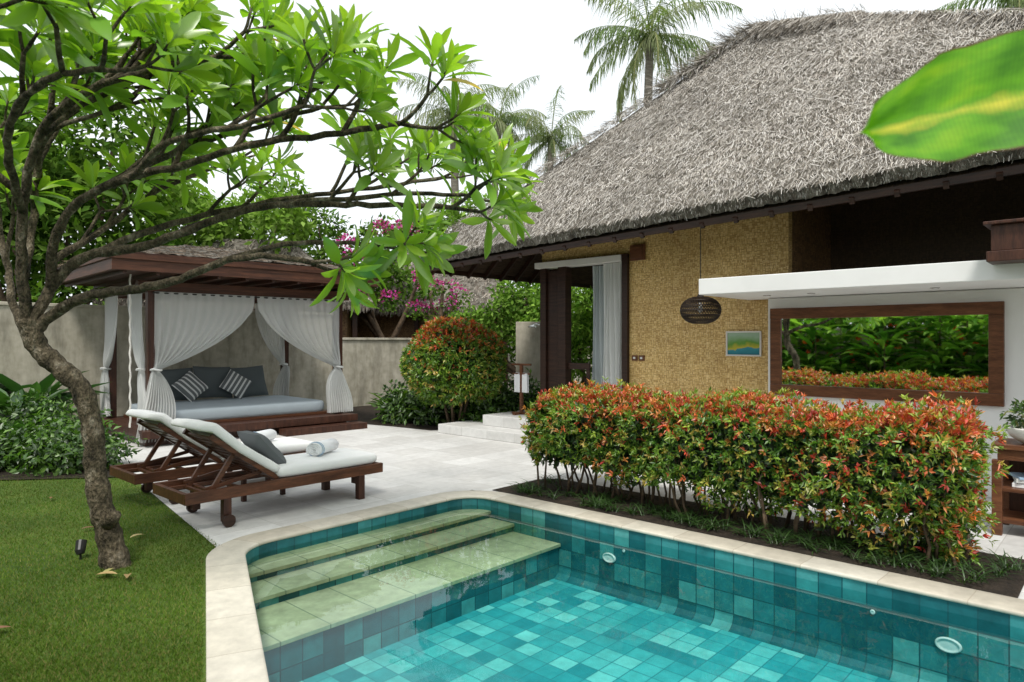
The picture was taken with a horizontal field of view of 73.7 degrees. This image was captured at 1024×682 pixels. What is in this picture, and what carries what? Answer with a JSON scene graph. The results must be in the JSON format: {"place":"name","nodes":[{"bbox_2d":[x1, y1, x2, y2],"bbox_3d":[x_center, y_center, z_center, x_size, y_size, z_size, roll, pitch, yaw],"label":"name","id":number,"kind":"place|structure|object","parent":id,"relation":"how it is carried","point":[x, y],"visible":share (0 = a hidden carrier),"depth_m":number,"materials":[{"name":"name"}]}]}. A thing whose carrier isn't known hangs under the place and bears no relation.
{"place":"outdoors","nodes":[
{"label":"outdoors","id":0,"kind":"place"},
{"bbox_2d":[0,478,215,681],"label":"lawn","id":1,"kind":"structure","parent":0,"point":[203,628],"depth_m":4.61,"materials":[{"name":"green plant"}]},
{"bbox_2d":[75,539,86,559],"bbox_3d":[-3.174,1.549,5.027,0.074,0.182,0.106,0,0,-25],"label":"garden spotlight","id":2,"kind":"object","parent":1,"relation":"on","point":[80,547],"visible":0.91,"depth_m":5.00,"materials":[{"name":"black metal"}]},
{"bbox_2d":[96,571,116,574],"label":"fallen leaf","id":3,"kind":"object","parent":1,"relation":"on","point":[104,572],"visible":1,"depth_m":4.62,"materials":[{"name":"yellow plant"}]},
{"bbox_2d":[0,0,542,569],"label":"frangipani tree","id":4,"kind":"object","parent":1,"relation":"on","point":[82,38],"visible":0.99,"depth_m":4.67,"materials":[{"name":"green plant"}]},
{"bbox_2d":[860,29,1023,161],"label":"banana plant","id":5,"kind":"object","parent":1,"relation":"on","point":[957,103],"visible":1,"depth_m":1.20,"materials":[{"name":"green plant"}]},
{"bbox_2d":[2,405,371,543],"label":"ground","id":6,"kind":"structure","parent":0,"point":[110,477],"depth_m":8.03,"materials":[{"name":"soil"}]},
{"bbox_2d":[0,108,107,301],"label":"tree","id":7,"kind":"object","parent":6,"relation":"on","point":[30,278],"visible":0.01,"depth_m":19.45,"materials":[{"name":"plant"}]},
{"bbox_2d":[0,455,112,479],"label":"planting bed","id":8,"kind":"object","parent":6,"relation":"on","point":[4,473],"depth_m":8.10,"materials":[{"name":"soil"}]},
{"bbox_2d":[2,384,31,407],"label":"plant","id":9,"kind":"object","parent":8,"relation":"on","point":[22,386],"visible":0.1,"depth_m":11.39,"materials":[{"name":"green plant"}]},
{"bbox_2d":[0,420,37,447],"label":"plant","id":10,"kind":"object","parent":8,"relation":"on","point":[14,425],"visible":0.03,"depth_m":9.07,"materials":[{"name":"green plant"}]},
{"bbox_2d":[0,388,67,424],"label":"plant","id":11,"kind":"object","parent":8,"relation":"on","point":[12,398],"visible":0.12,"depth_m":10.18,"materials":[{"name":"green plant"}]},
{"bbox_2d":[0,370,111,414],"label":"plant","id":12,"kind":"object","parent":8,"relation":"on","point":[11,385],"visible":0.2,"depth_m":11.17,"materials":[{"name":"green plant"}]},
{"bbox_2d":[0,386,145,476],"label":"ground cover","id":13,"kind":"object","parent":8,"relation":"on","point":[55,444],"visible":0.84,"depth_m":8.48,"materials":[{"name":"green plant"}]},
{"bbox_2d":[0,89,200,304],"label":"tree","id":14,"kind":"object","parent":6,"relation":"on","point":[82,217],"visible":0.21,"depth_m":15.81,"materials":[{"name":"green plant"}]},
{"bbox_2d":[0,301,331,428],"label":"boundary wall","id":15,"kind":"structure","parent":6,"relation":"on","point":[75,336],"depth_m":12.77,"materials":[{"name":"grey concrete"}]},
{"bbox_2d":[113,149,317,253],"bbox_3d":[-8.447,-2.073,19.433,6.254,7.395,4.772,0,0,0],"label":"tree","id":16,"kind":"object","parent":6,"relation":"on","point":[262,224],"visible":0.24,"depth_m":18.63,"materials":[{"name":"green plant"}]},
{"bbox_2d":[92,238,379,368],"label":"thatched house","id":17,"kind":"structure","parent":6,"relation":"on","point":[234,244],"depth_m":18.22,"materials":[{"name":"brown wood"}]},
{"bbox_2d":[2,287,592,327],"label":"distant trees","id":18,"kind":"object","parent":6,"relation":"on","point":[572,300],"depth_m":33.97,"materials":[{"name":"plant"}]},
{"bbox_2d":[284,207,438,315],"bbox_3d":[-4.753,-1.369,21.418,5.747,5.988,4.046,0,0,0],"label":"tree","id":19,"kind":"object","parent":6,"relation":"on","point":[318,254],"visible":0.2,"depth_m":20.38,"materials":[{"name":"green plant"}]},
{"bbox_2d":[334,219,435,337],"bbox_3d":[-3.750,-0.905,19.024,3.166,5.056,1.540,0,0,21],"label":"bougainvillea","id":20,"kind":"object","parent":6,"relation":"on","point":[368,319],"visible":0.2,"depth_m":19.06,"materials":[{"name":"plant"}]},
{"bbox_2d":[351,245,527,390],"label":"thatched house","id":21,"kind":"structure","parent":6,"relation":"on","point":[387,322],"depth_m":20.45,"materials":[{"name":"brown wood"}]},
{"bbox_2d":[377,186,503,282],"bbox_3d":[-1.685,-1.719,22.854,5.574,6.674,3.693,0,0,10],"label":"tree","id":22,"kind":"object","parent":6,"relation":"on","point":[455,214],"visible":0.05,"depth_m":22.30,"materials":[{"name":"green plant"}]},
{"bbox_2d":[392,62,519,230],"bbox_3d":[-2.127,-4.036,23.933,4.788,11.272,3.647,0,0,0],"label":"palm tree","id":23,"kind":"object","parent":6,"relation":"on","point":[441,114],"visible":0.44,"depth_m":23.72,"materials":[{"name":"green plant"}]},
{"bbox_2d":[343,338,592,406],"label":"boundary wall","id":24,"kind":"structure","parent":6,"relation":"on","point":[370,365],"depth_m":17.00,"materials":[{"name":"beige concrete"}]},
{"bbox_2d":[456,75,546,197],"bbox_3d":[-0.504,-4.529,27.229,3.899,12.260,3.824,0,0,0],"label":"palm tree","id":25,"kind":"object","parent":6,"relation":"on","point":[508,123],"visible":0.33,"depth_m":26.78,"materials":[{"name":"green plant"}]},
{"bbox_2d":[507,85,595,183],"bbox_3d":[1.394,-3.711,25.894,4.052,10.623,4.195,0,0,0],"label":"palm tree","id":26,"kind":"object","parent":6,"relation":"on","point":[551,139],"visible":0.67,"depth_m":25.70,"materials":[{"name":"green plant"}]},
{"bbox_2d":[206,490,1023,681],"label":"swimming pool","id":27,"kind":"structure","parent":6,"relation":"in","point":[473,586],"depth_m":4.98,"materials":[{"name":"tile"}]},
{"bbox_2d":[574,0,742,122],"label":"palm tree","id":28,"kind":"object","parent":6,"relation":"on","point":[649,40],"visible":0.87,"depth_m":21.18,"materials":[{"name":"green plant"}]},
{"bbox_2d":[935,0,1023,13],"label":"palm tree","id":29,"kind":"object","parent":6,"relation":"on","point":[1012,3],"visible":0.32,"depth_m":24.00,"materials":[{"name":"green plant"}]},
{"bbox_2d":[0,0,1015,307],"label":"sky","id":30,"kind":"structure","parent":0,"point":[517,41],"materials":[{"name":"white"}]},
{"bbox_2d":[106,424,1023,598],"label":"pavement","id":31,"kind":"structure","parent":0,"point":[417,463],"depth_m":7.72,"materials":[{"name":"stone"}]},
{"bbox_2d":[110,409,312,503],"bbox_3d":[-3.144,1.148,7.416,0.770,0.905,2.000,0,0,43],"label":"sun lounger","id":32,"kind":"object","parent":31,"relation":"on","point":[163,428],"visible":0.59,"depth_m":6.94,"materials":[{"name":"brown wood"}]},
{"bbox_2d":[256,429,276,439],"bbox_3d":[-2.823,1.080,7.692,0.182,0.151,0.372,0,0,15],"label":"rolled towel","id":33,"kind":"object","parent":32,"relation":"on","point":[270,434],"visible":0.23,"depth_m":7.74,"materials":[{"name":"white fabric"}]},
{"bbox_2d":[44,244,379,446],"bbox_3d":[-5.224,-0.043,12.256,4.896,3.285,4.015,0,0,-44],"label":"gazebo","id":34,"kind":"object","parent":31,"relation":"on","point":[193,316],"visible":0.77,"depth_m":11.37,"materials":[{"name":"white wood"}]},
{"bbox_2d":[160,367,196,400],"bbox_3d":[-6.160,0.800,12.483,0.700,0.620,0.210,-2,-16,-45],"label":"cushion","id":35,"kind":"object","parent":34,"relation":"on","point":[172,376],"visible":0.3,"depth_m":12.41,"materials":[{"name":"grey fabric"}]},
{"bbox_2d":[172,371,208,401],"bbox_3d":[-5.829,0.820,12.388,0.157,0.460,0.460,-37,12,39],"label":"pillow","id":36,"kind":"object","parent":34,"relation":"on","point":[190,386],"visible":1,"depth_m":12.31,"materials":[{"name":"fabric"}]},
{"bbox_2d":[193,366,232,397],"bbox_3d":[-5.668,0.780,12.938,0.700,0.620,0.210,4,-21,-44],"label":"cushion","id":37,"kind":"object","parent":34,"relation":"on","point":[212,378],"visible":0.69,"depth_m":12.86,"materials":[{"name":"grey fabric"}]},
{"bbox_2d":[219,369,251,398],"bbox_3d":[-5.251,0.820,12.983,0.460,0.460,0.157,35,-48,-20],"label":"pillow","id":38,"kind":"object","parent":34,"relation":"on","point":[235,383],"visible":0.99,"depth_m":12.91,"materials":[{"name":"fabric"}]},
{"bbox_2d":[230,365,268,397],"bbox_3d":[-5.169,0.800,13.400,0.700,0.620,0.210,-5,-15,-45],"label":"cushion","id":39,"kind":"object","parent":34,"relation":"on","point":[255,376],"visible":0.7,"depth_m":13.39,"materials":[{"name":"grey fabric"}]},
{"bbox_2d":[224,459,285,501],"bbox_3d":[-2.645,1.407,7.067,0.393,0.385,0.500,0,0,43],"label":"side table","id":40,"kind":"object","parent":31,"relation":"on","point":[282,492],"visible":0.12,"depth_m":7.00,"materials":[{"name":"red wood"}]},
{"bbox_2d":[153,418,382,526],"bbox_3d":[-2.273,1.148,6.590,0.770,0.905,2.000,0,0,43],"label":"sun lounger","id":41,"kind":"object","parent":31,"relation":"on","point":[303,469],"visible":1,"depth_m":6.23,"materials":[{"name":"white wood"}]},
{"bbox_2d":[237,431,285,463],"bbox_3d":[-2.375,1.020,6.494,0.420,0.440,0.147,0,43,43],"label":"pillow","id":42,"kind":"object","parent":41,"relation":"on","point":[261,444],"visible":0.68,"depth_m":6.37,"materials":[{"name":"grey fabric"}]},
{"bbox_2d":[306,438,338,456],"bbox_3d":[-1.920,1.080,6.945,0.182,0.151,0.372,0,0,15],"label":"rolled towel","id":43,"kind":"object","parent":41,"relation":"on","point":[321,447],"visible":1,"depth_m":6.80,"materials":[{"name":"white fabric"}]},
{"bbox_2d":[326,404,446,429],"bbox_3d":[0.229,1.593,17.262,4.900,0.001,10.250,0,0,43],"label":"planting bed","id":44,"kind":"object","parent":31,"relation":"on","point":[366,414],"visible":0.14,"depth_m":13.68,"materials":[{"name":"soil"}]},
{"bbox_2d":[365,390,412,419],"bbox_3d":[-2.246,1.243,13.471,1.340,0.718,1.315,0,0,0],"label":"plant","id":45,"kind":"object","parent":44,"relation":"on","point":[401,402],"visible":0.33,"depth_m":13.39,"materials":[{"name":"green plant"}]},
{"bbox_2d":[405,406,440,422],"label":"plant","id":46,"kind":"object","parent":44,"relation":"on","point":[415,408],"visible":0.27,"depth_m":13.00,"materials":[{"name":"green plant"}]},
{"bbox_2d":[403,278,472,322],"bbox_3d":[-1.887,-0.053,18.204,1.910,3.342,1.088,0,0,-25],"label":"bougainvillea","id":47,"kind":"object","parent":44,"relation":"on","point":[432,310],"visible":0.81,"depth_m":18.10,"materials":[{"name":"plant"}]},
{"bbox_2d":[399,316,507,422],"bbox_3d":[-1.089,0.564,12.615,2.048,2.086,1.987,0,0,0],"label":"bush","id":48,"kind":"object","parent":44,"relation":"on","point":[449,359],"visible":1,"depth_m":12.06,"materials":[{"name":"green plant"}]},
{"bbox_2d":[371,367,539,425],"bbox_3d":[-0.885,1.186,13.391,3.760,1.405,2.991,0,0,0],"label":"ground cover","id":49,"kind":"object","parent":44,"relation":"on","point":[507,400],"visible":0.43,"depth_m":12.94,"materials":[{"name":"green plant"}]},
{"bbox_2d":[446,279,592,374],"bbox_3d":[0.154,-0.041,16.942,3.964,3.382,2.775,0,0,0],"label":"shrub","id":50,"kind":"object","parent":44,"relation":"on","point":[510,301],"visible":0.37,"depth_m":16.72,"materials":[{"name":"green plant"}]},
{"bbox_2d":[515,283,592,389],"bbox_3d":[1.781,0.054,15.502,3.204,3.238,2.511,0,0,-18],"label":"shrub","id":51,"kind":"object","parent":44,"relation":"on","point":[582,341],"visible":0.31,"depth_m":15.08,"materials":[{"name":"green plant"}]},
{"bbox_2d":[407,3,1023,497],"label":"villa","id":52,"kind":"object","parent":31,"relation":"on","point":[749,177],"visible":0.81,"depth_m":9.14,"materials":[{"name":"plant"}]},
{"bbox_2d":[512,363,531,414],"bbox_3d":[0.164,0.825,11.791,0.338,0.880,0.327,0,0,-1],"label":"towel stand","id":53,"kind":"object","parent":52,"relation":"on","point":[521,395],"visible":0.88,"depth_m":11.76,"materials":[{"name":"brown wood"}]},
{"bbox_2d":[514,372,528,392],"bbox_3d":[0.164,0.715,11.791,0.300,0.340,0.056,0,0,43],"label":"towel","id":54,"kind":"object","parent":53,"relation":"hanging from","point":[525,383],"visible":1,"depth_m":11.75,"materials":[{"name":"white fabric"}]},
{"bbox_2d":[516,322,539,396],"bbox_3d":[0.450,0.600,14.111,0.740,2.000,0.418,0,0,0],"label":"outdoor shower","id":55,"kind":"object","parent":52,"relation":"on","point":[527,342],"visible":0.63,"depth_m":14.20,"materials":[{"name":"silver metal"}]},
{"bbox_2d":[548,271,557,392],"bbox_3d":[0.692,0.025,11.225,0.255,2.350,0.020,0,0,43],"label":"door panel","id":56,"kind":"structure","parent":52,"relation":"in","point":[552,275],"depth_m":11.24,"materials":[{"name":"brown wood"}]},
{"bbox_2d":[568,363,590,387],"bbox_3d":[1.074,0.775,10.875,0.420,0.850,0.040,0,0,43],"label":"table","id":57,"kind":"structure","parent":52,"relation":"in","point":[587,366],"depth_m":10.78,"materials":[{"name":"brown wood"}]},
{"bbox_2d":[680,228,721,323],"bbox_3d":[2.332,-1.047,8.445,0.504,1.666,0.504,0,0,43],"label":"pendant lamp","id":58,"kind":"object","parent":52,"relation":"hanging from","point":[692,302],"visible":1,"depth_m":8.32,"materials":[{"name":"black metal"}]},
{"bbox_2d":[726,331,761,355],"bbox_3d":[3.048,0.035,8.988,0.480,0.330,0.028,0,0,43],"label":"picture","id":59,"kind":"object","parent":52,"relation":"attached to","point":[743,343],"visible":1,"depth_m":8.98,"materials":[{"name":"multicoloured paper"}]},
{"bbox_2d":[770,301,1004,406],"bbox_3d":[4.072,0.130,7.649,2.360,1.060,0.058,0,0,43],"label":"mirror","id":60,"kind":"object","parent":52,"relation":"attached to","point":[953,351],"visible":0.97,"depth_m":7.53,"materials":[{"name":"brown wood"}]},
{"bbox_2d":[992,438,1023,535],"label":"console table","id":61,"kind":"object","parent":31,"relation":"on","point":[1008,502],"visible":0.87,"depth_m":5.63,"materials":[{"name":"brown wood"}]},
{"bbox_2d":[999,398,1023,443],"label":"potted plant","id":62,"kind":"object","parent":61,"relation":"on","point":[1016,431],"visible":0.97,"depth_m":5.60,"materials":[{"name":"green plant"}]},
{"bbox_2d":[1012,480,1023,487],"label":"book","id":63,"kind":"object","parent":61,"relation":"on","point":[1017,485],"visible":0.55,"depth_m":5.62,"materials":[{"name":"white paper"}]},
{"bbox_2d":[1013,477,1023,483],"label":"book","id":64,"kind":"object","parent":63,"relation":"on","point":[1017,480],"visible":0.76,"depth_m":5.61,"materials":[{"name":"white paper"}]},
{"bbox_2d":[1009,472,1023,479],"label":"book","id":65,"kind":"object","parent":64,"relation":"on","point":[1019,476],"visible":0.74,"depth_m":5.72,"materials":[{"name":"paper"}]},
{"bbox_2d":[493,479,1023,597],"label":"planting bed","id":66,"kind":"object","parent":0,"point":[1006,586],"visible":0.43,"depth_m":5.59,"materials":[{"name":"soil"}]},
{"bbox_2d":[518,376,1011,570],"bbox_3d":[1.868,1.017,6.180,4.360,1.330,1.383,0,0,43],"label":"hedge","id":67,"kind":"object","parent":66,"relation":"on","point":[925,466],"visible":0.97,"depth_m":5.49,"materials":[{"name":"green plant"}]},
{"bbox_2d":[506,472,1023,584],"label":"ground cover","id":68,"kind":"object","parent":66,"relation":"on","point":[807,540],"visible":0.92,"depth_m":5.38,"materials":[{"name":"green plant"}]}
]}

